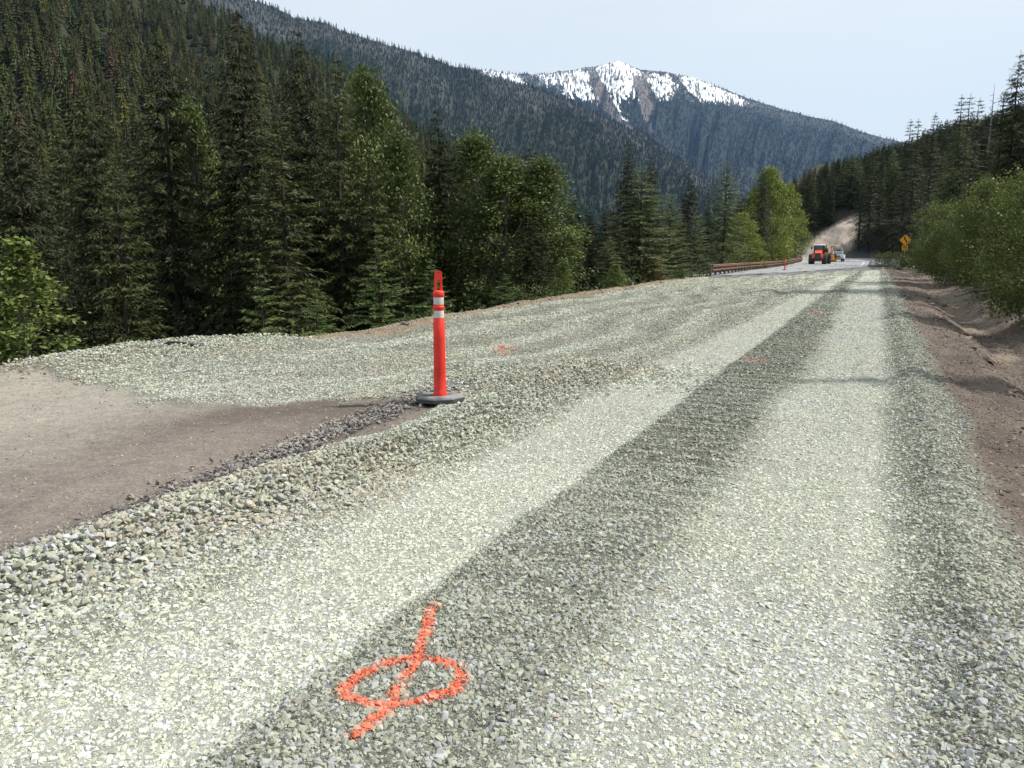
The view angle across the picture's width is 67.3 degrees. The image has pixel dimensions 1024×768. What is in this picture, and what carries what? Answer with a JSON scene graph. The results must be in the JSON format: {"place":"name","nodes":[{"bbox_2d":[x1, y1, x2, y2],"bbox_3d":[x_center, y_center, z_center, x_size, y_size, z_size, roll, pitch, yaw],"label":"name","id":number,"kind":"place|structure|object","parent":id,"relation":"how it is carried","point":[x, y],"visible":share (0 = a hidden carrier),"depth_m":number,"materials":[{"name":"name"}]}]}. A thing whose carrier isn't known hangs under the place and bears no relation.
{"place":"outdoors","nodes":[
{"label":"outdoors","id":0,"kind":"place"},
{"bbox_2d":[0,0,435,278],"bbox_3d":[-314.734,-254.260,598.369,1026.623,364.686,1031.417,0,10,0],"label":"hillside","id":1,"kind":"structure","parent":0,"point":[147,29],"depth_m":459.12,"materials":[{"name":"plant"}]},
{"bbox_2d":[0,0,600,264],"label":"hillside forest","id":2,"kind":"object","parent":1,"relation":"on","point":[122,62],"visible":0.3,"depth_m":334.00,"materials":[{"name":"plant"}]},
{"bbox_2d":[278,38,592,231],"bbox_3d":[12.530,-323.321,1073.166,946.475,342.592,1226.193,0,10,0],"label":"valley spur","id":3,"kind":"structure","parent":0,"point":[286,46],"depth_m":1121.34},
{"bbox_2d":[276,34,629,239],"bbox_3d":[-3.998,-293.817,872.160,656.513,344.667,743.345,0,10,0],"label":"spur forest","id":4,"kind":"object","parent":3,"relation":"on","point":[326,62],"visible":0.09,"depth_m":1104.68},
{"bbox_2d":[199,0,743,231],"bbox_3d":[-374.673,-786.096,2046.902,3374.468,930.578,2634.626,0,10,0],"label":"long ridge","id":5,"kind":"structure","parent":0,"point":[451,104],"depth_m":2005.36,"materials":[{"name":"plant"}]},
{"bbox_2d":[252,0,654,141],"bbox_3d":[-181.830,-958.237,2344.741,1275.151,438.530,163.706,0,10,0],"label":"ridgeline forest","id":6,"kind":"object","parent":5,"relation":"on","point":[639,129],"visible":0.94,"depth_m":2383.11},
{"bbox_2d":[197,0,746,239],"bbox_3d":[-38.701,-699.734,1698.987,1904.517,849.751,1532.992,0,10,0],"label":"ridge forest","id":7,"kind":"object","parent":5,"relation":"on","point":[594,128],"visible":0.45,"depth_m":1985.51,"materials":[{"name":"plant"}]},
{"bbox_2d":[0,163,1023,767],"bbox_3d":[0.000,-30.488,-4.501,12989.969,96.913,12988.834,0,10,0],"label":"ground","id":8,"kind":"structure","parent":0,"point":[166,463],"depth_m":4.63,"materials":[{"name":"gravel"}]},
{"bbox_2d":[0,226,94,365],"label":"sapling","id":9,"kind":"object","parent":8,"relation":"on","point":[18,253],"visible":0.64,"depth_m":10.98,"materials":[{"name":"plant"}]},
{"bbox_2d":[0,140,95,354],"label":"spruce tree","id":10,"kind":"object","parent":8,"relation":"on","point":[48,232],"visible":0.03,"depth_m":40.32,"materials":[{"name":"green plant"}]},
{"bbox_2d":[0,156,100,363],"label":"spruce tree","id":11,"kind":"object","parent":8,"relation":"on","point":[28,224],"visible":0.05,"depth_m":34.58,"materials":[{"name":"green plant"}]},
{"bbox_2d":[0,107,105,361],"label":"spruce tree","id":12,"kind":"object","parent":8,"relation":"on","point":[25,205],"visible":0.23,"depth_m":22.51,"materials":[{"name":"green plant"}]},
{"bbox_2d":[33,120,82,280],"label":"hemlock tree","id":13,"kind":"object","parent":8,"relation":"on","point":[56,185],"visible":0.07,"depth_m":79.66,"materials":[{"name":"green plant"}]},
{"bbox_2d":[50,114,135,351],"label":"hemlock tree","id":14,"kind":"object","parent":8,"relation":"on","point":[79,182],"visible":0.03,"depth_m":50.02,"materials":[{"name":"green plant"}]},
{"bbox_2d":[56,125,136,349],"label":"spruce tree","id":15,"kind":"object","parent":8,"relation":"on","point":[68,200],"visible":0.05,"depth_m":58.27,"materials":[{"name":"green plant"}]},
{"bbox_2d":[54,164,149,347],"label":"hemlock tree","id":16,"kind":"object","parent":8,"relation":"on","point":[86,216],"visible":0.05,"depth_m":42.31,"materials":[{"name":"green plant"}]},
{"bbox_2d":[48,79,165,353],"bbox_3d":[-14.062,-2.186,26.988,5.074,16.226,4.906,9,13,42],"label":"spruce tree","id":17,"kind":"object","parent":8,"relation":"on","point":[91,206],"visible":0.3,"depth_m":26.13,"materials":[{"name":"green plant"}]},
{"bbox_2d":[56,102,157,327],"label":"hemlock tree","id":18,"kind":"object","parent":8,"relation":"on","point":[116,155],"visible":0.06,"depth_m":69.41,"materials":[{"name":"green plant"}]},
{"bbox_2d":[75,150,174,345],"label":"hemlock tree","id":19,"kind":"object","parent":8,"relation":"on","point":[124,289],"visible":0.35,"depth_m":23.68,"materials":[{"name":"green plant"}]},
{"bbox_2d":[99,141,183,341],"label":"hemlock tree","id":20,"kind":"object","parent":8,"relation":"on","point":[148,263],"visible":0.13,"depth_m":43.06,"materials":[{"name":"green plant"}]},
{"bbox_2d":[99,119,192,339],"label":"spruce tree","id":21,"kind":"object","parent":8,"relation":"on","point":[133,188],"visible":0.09,"depth_m":49.14,"materials":[{"name":"green plant"}]},
{"bbox_2d":[118,36,238,338],"bbox_3d":[-12.477,-3.564,28.839,5.878,18.209,5.542,-1,10,-5],"label":"spruce tree","id":22,"kind":"object","parent":8,"relation":"on","point":[183,311],"visible":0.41,"depth_m":27.98,"materials":[{"name":"green plant"}]},
{"bbox_2d":[145,78,248,339],"bbox_3d":[-12.441,-3.731,30.809,4.354,16.214,4.674,1,10,4],"label":"spruce tree","id":23,"kind":"object","parent":8,"relation":"on","point":[201,145],"visible":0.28,"depth_m":29.83,"materials":[{"name":"plant"}]},
{"bbox_2d":[160,143,261,336],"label":"hemlock tree","id":24,"kind":"object","parent":8,"relation":"on","point":[218,253],"depth_m":34.06,"materials":[{"name":"green plant"}]},
{"bbox_2d":[159,142,277,337],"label":"spruce tree","id":25,"kind":"object","parent":8,"relation":"on","point":[225,171],"visible":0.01,"depth_m":36.44,"materials":[{"name":"green plant"}]},
{"bbox_2d":[174,104,277,333],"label":"spruce tree","id":26,"kind":"object","parent":8,"relation":"on","point":[217,138],"visible":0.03,"depth_m":46.45,"materials":[{"name":"green plant"}]},
{"bbox_2d":[179,10,327,336],"bbox_3d":[-9.710,-4.265,28.588,7.014,18.293,6.795,-6,12,-34],"label":"spruce tree","id":27,"kind":"object","parent":8,"relation":"on","point":[245,165],"visible":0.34,"depth_m":27.88,"materials":[{"name":"green plant"}]},
{"bbox_2d":[239,258,289,336],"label":"young fir tree","id":28,"kind":"object","parent":8,"relation":"on","point":[276,328],"visible":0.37,"depth_m":15.92,"materials":[{"name":"green plant"}]},
{"bbox_2d":[232,93,306,332],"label":"hemlock tree","id":29,"kind":"object","parent":8,"relation":"on","point":[259,138],"visible":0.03,"depth_m":51.93,"materials":[{"name":"green plant"}]},
{"bbox_2d":[223,114,351,336],"bbox_3d":[-7.992,-3.167,26.730,5.390,12.026,5.324,-9,13,-44],"label":"hemlock tree","id":30,"kind":"object","parent":8,"relation":"on","point":[288,312],"visible":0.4,"depth_m":26.34,"materials":[{"name":"green plant"}]},
{"bbox_2d":[252,83,325,284],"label":"spruce tree","id":31,"kind":"object","parent":8,"relation":"on","point":[276,126],"visible":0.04,"depth_m":75.77,"materials":[{"name":"green plant"}]},
{"bbox_2d":[257,93,339,320],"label":"spruce tree","id":32,"kind":"object","parent":8,"relation":"on","point":[298,144],"visible":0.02,"depth_m":63.68,"materials":[{"name":"green plant"}]},
{"bbox_2d":[242,108,357,331],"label":"hemlock tree","id":33,"kind":"object","parent":8,"relation":"on","point":[300,171],"visible":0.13,"depth_m":33.77,"materials":[{"name":"green plant"}]},
{"bbox_2d":[261,25,360,332],"bbox_3d":[-9.386,-5.708,35.701,5.670,20.593,5.863,7,12,35],"label":"spruce tree","id":34,"kind":"object","parent":8,"relation":"on","point":[307,117],"visible":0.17,"depth_m":34.39,"materials":[{"name":"green plant"}]},
{"bbox_2d":[297,292,335,335],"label":"young fir tree","id":35,"kind":"object","parent":8,"relation":"on","point":[317,326],"visible":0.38,"depth_m":13.99,"materials":[{"name":"green plant"}]},
{"bbox_2d":[302,88,357,323],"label":"hemlock tree","id":36,"kind":"object","parent":8,"relation":"on","point":[324,143],"visible":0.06,"depth_m":61.90,"materials":[{"name":"green plant"}]},
{"bbox_2d":[308,175,371,332],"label":"hemlock tree","id":37,"kind":"object","parent":8,"relation":"on","point":[346,249],"visible":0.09,"depth_m":35.51,"materials":[{"name":"green plant"}]},
{"bbox_2d":[300,51,393,332],"bbox_3d":[-7.395,-5.483,33.559,5.146,17.154,4.931,-2,10,-10],"label":"hemlock tree","id":38,"kind":"object","parent":8,"relation":"on","point":[339,232],"visible":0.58,"depth_m":33.01,"materials":[{"name":"green plant"}]},
{"bbox_2d":[333,162,414,330],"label":"hemlock tree","id":39,"kind":"object","parent":8,"relation":"on","point":[369,249],"visible":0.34,"depth_m":33.39,"materials":[{"name":"green plant"}]},
{"bbox_2d":[324,57,428,329],"bbox_3d":[-6.869,-6.798,39.011,5.918,19.278,6.095,-1,10,-5],"label":"cottonwood tree","id":40,"kind":"object","parent":8,"relation":"on","point":[367,93],"visible":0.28,"depth_m":37.52,"materials":[{"name":"green plant"}]},
{"bbox_2d":[343,226,420,327],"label":"young fir tree","id":41,"kind":"object","parent":8,"relation":"on","point":[378,315],"visible":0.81,"depth_m":15.53,"materials":[{"name":"green plant"}]},
{"bbox_2d":[40,179,755,349],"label":"valley forest","id":42,"kind":"object","parent":8,"relation":"on","point":[579,218],"visible":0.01,"depth_m":92.18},
{"bbox_2d":[353,117,457,329],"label":"cottonwood tree","id":43,"kind":"object","parent":8,"relation":"on","point":[399,147],"visible":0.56,"depth_m":34.65,"materials":[{"name":"green plant"}]},
{"bbox_2d":[400,258,455,321],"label":"young fir tree","id":44,"kind":"object","parent":8,"relation":"on","point":[430,292],"visible":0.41,"depth_m":19.36,"materials":[{"name":"green plant"}]},
{"bbox_2d":[406,106,470,318],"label":"spruce tree","id":45,"kind":"object","parent":8,"relation":"on","point":[435,180],"visible":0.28,"depth_m":36.76,"materials":[{"name":"green plant"}]},
{"bbox_2d":[416,119,518,314],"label":"cottonwood tree","id":46,"kind":"object","parent":8,"relation":"on","point":[474,150],"visible":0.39,"depth_m":36.44,"materials":[{"name":"green plant"}]},
{"bbox_2d":[238,268,723,336],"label":"undergrowth","id":47,"kind":"object","parent":8,"relation":"on","point":[461,309],"visible":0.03,"depth_m":25.05,"materials":[{"name":"green plant"}]},
{"bbox_2d":[0,269,1023,767],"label":"gravel","id":48,"kind":"structure","parent":8,"relation":"on","point":[256,487],"depth_m":3.48,"materials":[{"name":"gravel"}]},
{"bbox_2d":[335,604,469,740],"bbox_3d":[-0.315,0.949,2.567,0.391,0.062,0.854,4,10,24],"label":"paint mark","id":49,"kind":"object","parent":48,"relation":"on","point":[416,659],"visible":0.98,"depth_m":2.48,"materials":[{"name":"orange paint"}]},
{"bbox_2d":[415,271,464,404],"bbox_3d":[-0.684,-0.444,7.217,0.453,1.221,0.370,-2,10,-14],"label":"channelizer post","id":50,"kind":"object","parent":48,"relation":"on","point":[439,395],"visible":0.99,"depth_m":7.18,"materials":[{"name":"plastic"}]},
{"bbox_2d":[447,145,576,311],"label":"cottonwood tree","id":51,"kind":"object","parent":8,"relation":"on","point":[501,172],"visible":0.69,"depth_m":35.02,"materials":[{"name":"green plant"}]},
{"bbox_2d":[494,218,557,302],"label":"spruce tree","id":52,"kind":"object","parent":8,"relation":"on","point":[531,269],"visible":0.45,"depth_m":32.85,"materials":[{"name":"green plant"}]},
{"bbox_2d":[509,281,553,300],"bbox_3d":[0.646,-2.771,24.884,1.712,1.179,1.371,8,13,40],"label":"shrub","id":53,"kind":"object","parent":8,"relation":"on","point":[523,295],"visible":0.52,"depth_m":24.83,"materials":[{"name":"green plant"}]},
{"bbox_2d":[493,149,598,304],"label":"cottonwood tree","id":54,"kind":"object","parent":8,"relation":"on","point":[540,170],"visible":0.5,"depth_m":35.57,"materials":[{"name":"green plant"}]},
{"bbox_2d":[546,257,575,295],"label":"sapling","id":55,"kind":"object","parent":8,"relation":"on","point":[562,267],"visible":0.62,"depth_m":28.30,"materials":[{"name":"green plant"}]},
{"bbox_2d":[553,200,591,294],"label":"spruce tree","id":56,"kind":"object","parent":8,"relation":"on","point":[579,261],"visible":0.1,"depth_m":39.30,"materials":[{"name":"green plant"}]},
{"bbox_2d":[574,212,604,293],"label":"spruce tree","id":57,"kind":"object","parent":8,"relation":"on","point":[589,258],"visible":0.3,"depth_m":43.28,"materials":[{"name":"green plant"}]},
{"bbox_2d":[590,205,618,289],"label":"spruce tree","id":58,"kind":"object","parent":8,"relation":"on","point":[605,219],"visible":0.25,"depth_m":46.07,"materials":[{"name":"green plant"}]},
{"bbox_2d":[589,237,629,288],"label":"fir tree","id":59,"kind":"object","parent":8,"relation":"on","point":[609,262],"visible":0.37,"depth_m":37.63,"materials":[{"name":"green plant"}]},
{"bbox_2d":[600,263,628,288],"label":"sapling","id":60,"kind":"object","parent":8,"relation":"on","point":[614,278],"visible":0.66,"depth_m":34.33,"materials":[{"name":"green plant"}]},
{"bbox_2d":[595,218,634,288],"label":"spruce tree","id":61,"kind":"object","parent":8,"relation":"on","point":[618,234],"visible":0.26,"depth_m":39.31,"materials":[{"name":"green plant"}]},
{"bbox_2d":[600,140,647,284],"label":"spruce tree","id":62,"kind":"object","parent":8,"relation":"on","point":[626,224],"visible":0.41,"depth_m":42.84,"materials":[{"name":"green plant"}]},
{"bbox_2d":[591,165,685,286],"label":"fir tree","id":63,"kind":"object","parent":8,"relation":"on","point":[643,240],"visible":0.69,"depth_m":41.85,"materials":[{"name":"green plant"}]},
{"bbox_2d":[631,156,670,280],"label":"spruce tree","id":64,"kind":"object","parent":8,"relation":"on","point":[651,187],"visible":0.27,"depth_m":44.87,"materials":[{"name":"green plant"}]},
{"bbox_2d":[643,194,695,278],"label":"fir tree","id":65,"kind":"object","parent":8,"relation":"on","point":[673,239],"visible":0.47,"depth_m":49.69,"materials":[{"name":"green plant"}]},
{"bbox_2d":[663,219,697,276],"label":"spruce tree","id":66,"kind":"object","parent":8,"relation":"on","point":[680,253],"visible":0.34,"depth_m":51.05,"materials":[{"name":"green plant"}]},
{"bbox_2d":[670,173,705,276],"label":"spruce tree","id":67,"kind":"object","parent":8,"relation":"on","point":[685,202],"visible":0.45,"depth_m":54.31,"materials":[{"name":"green plant"}]},
{"bbox_2d":[681,210,717,275],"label":"fir tree","id":68,"kind":"object","parent":8,"relation":"on","point":[705,249],"visible":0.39,"depth_m":58.60,"materials":[{"name":"green plant"}]},
{"bbox_2d":[692,204,720,275],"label":"spruce tree","id":69,"kind":"object","parent":8,"relation":"on","point":[710,232],"visible":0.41,"depth_m":64.69,"materials":[{"name":"green plant"}]},
{"bbox_2d":[693,162,755,271],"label":"fir tree","id":70,"kind":"object","parent":8,"relation":"on","point":[723,243],"visible":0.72,"depth_m":72.31,"materials":[{"name":"green plant"}]},
{"bbox_2d":[719,209,774,270],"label":"cottonwood tree","id":71,"kind":"object","parent":8,"relation":"on","point":[765,254],"visible":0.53,"depth_m":88.91,"materials":[{"name":"green plant"}]},
{"bbox_2d":[709,256,802,275],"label":"guardrail","id":72,"kind":"object","parent":8,"relation":"on","point":[771,264],"visible":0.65,"depth_m":71.44,"materials":[{"name":"metal"}]},
{"bbox_2d":[745,170,772,268],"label":"spruce tree","id":73,"kind":"object","parent":8,"relation":"on","point":[763,214],"visible":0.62,"depth_m":102.29,"materials":[{"name":"green plant"}]},
{"bbox_2d":[732,163,800,267],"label":"cottonwood tree","id":74,"kind":"object","parent":8,"relation":"on","point":[772,180],"visible":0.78,"depth_m":111.74,"materials":[{"name":"green plant"}]},
{"bbox_2d":[769,181,816,259],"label":"cottonwood tree","id":75,"kind":"object","parent":8,"relation":"on","point":[792,195],"visible":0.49,"depth_m":148.35,"materials":[{"name":"green plant"}]},
{"bbox_2d":[804,185,822,232],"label":"hemlock tree","id":76,"kind":"object","parent":8,"relation":"on","point":[810,228],"visible":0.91,"depth_m":201.73,"materials":[{"name":"green plant"}]},
{"bbox_2d":[812,162,837,212],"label":"spruce tree","id":77,"kind":"object","parent":8,"relation":"on","point":[824,176],"visible":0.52,"depth_m":208.59,"materials":[{"name":"green plant"}]},
{"bbox_2d":[835,153,868,204],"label":"fir tree","id":78,"kind":"object","parent":8,"relation":"on","point":[851,177],"visible":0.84,"depth_m":206.21,"materials":[{"name":"green plant"}]},
{"bbox_2d":[847,173,869,250],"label":"conifer tree","id":79,"kind":"object","parent":8,"relation":"on","point":[860,205],"visible":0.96,"depth_m":187.05,"materials":[{"name":"green plant"}]},
{"bbox_2d":[700,104,1023,255],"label":"slope forest","id":80,"kind":"object","parent":8,"relation":"on","point":[900,149],"visible":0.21,"depth_m":212.52,"materials":[{"name":"plant"}]},
{"bbox_2d":[855,144,882,251],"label":"conifer tree","id":81,"kind":"object","parent":8,"relation":"on","point":[865,238],"visible":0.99,"depth_m":185.29,"materials":[{"name":"green plant"}]},
{"bbox_2d":[870,178,890,235],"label":"hemlock tree","id":82,"kind":"object","parent":8,"relation":"on","point":[880,203],"visible":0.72,"depth_m":189.19,"materials":[{"name":"green plant"}]},
{"bbox_2d":[873,191,904,253],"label":"hemlock tree","id":83,"kind":"object","parent":8,"relation":"on","point":[890,242],"visible":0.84,"depth_m":183.29,"materials":[{"name":"green plant"}]},
{"bbox_2d":[885,119,919,253],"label":"conifer tree","id":84,"kind":"object","parent":8,"relation":"on","point":[904,181],"visible":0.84,"depth_m":170.11,"materials":[{"name":"green plant"}]},
{"bbox_2d":[891,119,926,253],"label":"conifer tree","id":85,"kind":"object","parent":8,"relation":"on","point":[910,208],"visible":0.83,"depth_m":167.28,"materials":[{"name":"green plant"}]},
{"bbox_2d":[907,112,942,251],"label":"conifer tree","id":86,"kind":"object","parent":8,"relation":"on","point":[929,180],"visible":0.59,"depth_m":145.21,"materials":[{"name":"green plant"}]},
{"bbox_2d":[908,166,966,257],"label":"fir tree","id":87,"kind":"object","parent":8,"relation":"on","point":[944,191],"visible":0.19,"depth_m":103.09,"materials":[{"name":"green plant"}]},
{"bbox_2d":[905,218,976,274],"bbox_3d":[32.937,-10.433,58.866,4.964,4.730,4.983,1,10,5],"label":"alder bush","id":88,"kind":"object","parent":8,"relation":"on","point":[915,260],"visible":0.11,"depth_m":59.20,"materials":[{"name":"green plant"}]},
{"bbox_2d":[916,128,974,258],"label":"hemlock tree","id":89,"kind":"object","parent":8,"relation":"on","point":[957,161],"visible":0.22,"depth_m":104.04,"materials":[{"name":"green plant"}]},
{"bbox_2d":[937,95,969,218],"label":"conifer tree","id":90,"kind":"object","parent":8,"relation":"on","point":[957,121],"visible":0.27,"depth_m":115.44,"materials":[{"name":"green plant"}]},
{"bbox_2d":[907,194,1006,287],"bbox_3d":[21.835,-6.807,38.033,4.345,4.810,5.816,5,11,25],"label":"alder bush","id":91,"kind":"object","parent":8,"relation":"on","point":[927,244],"visible":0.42,"depth_m":37.35,"materials":[{"name":"green plant"}]},
{"bbox_2d":[949,93,977,200],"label":"conifer tree","id":92,"kind":"object","parent":8,"relation":"on","point":[967,123],"visible":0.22,"depth_m":113.37,"materials":[{"name":"green plant"}]},
{"bbox_2d":[949,153,980,248],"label":"conifer tree","id":93,"kind":"object","parent":8,"relation":"on","point":[969,177],"visible":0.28,"depth_m":88.15,"materials":[{"name":"green plant"}]},
{"bbox_2d":[962,100,988,184],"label":"conifer tree","id":94,"kind":"object","parent":8,"relation":"on","point":[976,138],"visible":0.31,"depth_m":107.61,"materials":[{"name":"green plant"}]},
{"bbox_2d":[929,170,1023,298],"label":"alder bush","id":95,"kind":"object","parent":8,"relation":"on","point":[984,188],"visible":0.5,"depth_m":26.35,"materials":[{"name":"green plant"}]},
{"bbox_2d":[959,141,1003,207],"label":"spruce tree","id":96,"kind":"object","parent":8,"relation":"on","point":[988,158],"visible":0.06,"depth_m":92.27,"materials":[{"name":"green plant"}]},
{"bbox_2d":[954,90,1018,249],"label":"conifer tree","id":97,"kind":"object","parent":8,"relation":"on","point":[998,137],"visible":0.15,"depth_m":57.70,"materials":[{"name":"green plant"}]},
{"bbox_2d":[951,163,1023,326],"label":"alder bush","id":98,"kind":"object","parent":8,"relation":"on","point":[1009,297],"visible":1,"depth_m":17.45,"materials":[{"name":"green plant"}]},
{"bbox_2d":[975,52,1023,262],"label":"spruce tree","id":99,"kind":"object","parent":8,"relation":"on","point":[1017,109],"visible":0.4,"depth_m":40.23,"materials":[{"name":"green plant"}]},
{"bbox_2d":[976,257,1023,299],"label":"alder bush","id":100,"kind":"object","parent":8,"relation":"on","point":[999,282],"visible":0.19,"depth_m":20.87,"materials":[{"name":"green plant"}]},
{"bbox_2d":[255,0,1023,142],"label":"sky","id":101,"kind":"structure","parent":0,"point":[874,67],"materials":[{"name":"blue"}]},
{"bbox_2d":[456,61,902,197],"bbox_3d":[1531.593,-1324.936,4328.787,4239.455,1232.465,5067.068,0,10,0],"label":"snow mountain","id":102,"kind":"structure","parent":0,"point":[600,95],"depth_m":4237.42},
{"bbox_2d":[466,63,903,198],"bbox_3d":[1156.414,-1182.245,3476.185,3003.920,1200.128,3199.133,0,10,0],"label":"mountain forest","id":103,"kind":"object","parent":102,"relation":"on","point":[800,159],"visible":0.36,"depth_m":4035.39,"materials":[{"name":"plant"}]},
{"bbox_2d":[693,258,869,275],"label":"road","id":104,"kind":"structure","parent":0,"point":[842,264],"depth_m":98.79,"materials":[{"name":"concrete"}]},
{"bbox_2d":[808,243,830,263],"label":"tractor","id":105,"kind":"object","parent":104,"relation":"on","point":[818,254],"visible":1,"depth_m":126.35,"materials":[{"name":"orange paint"}]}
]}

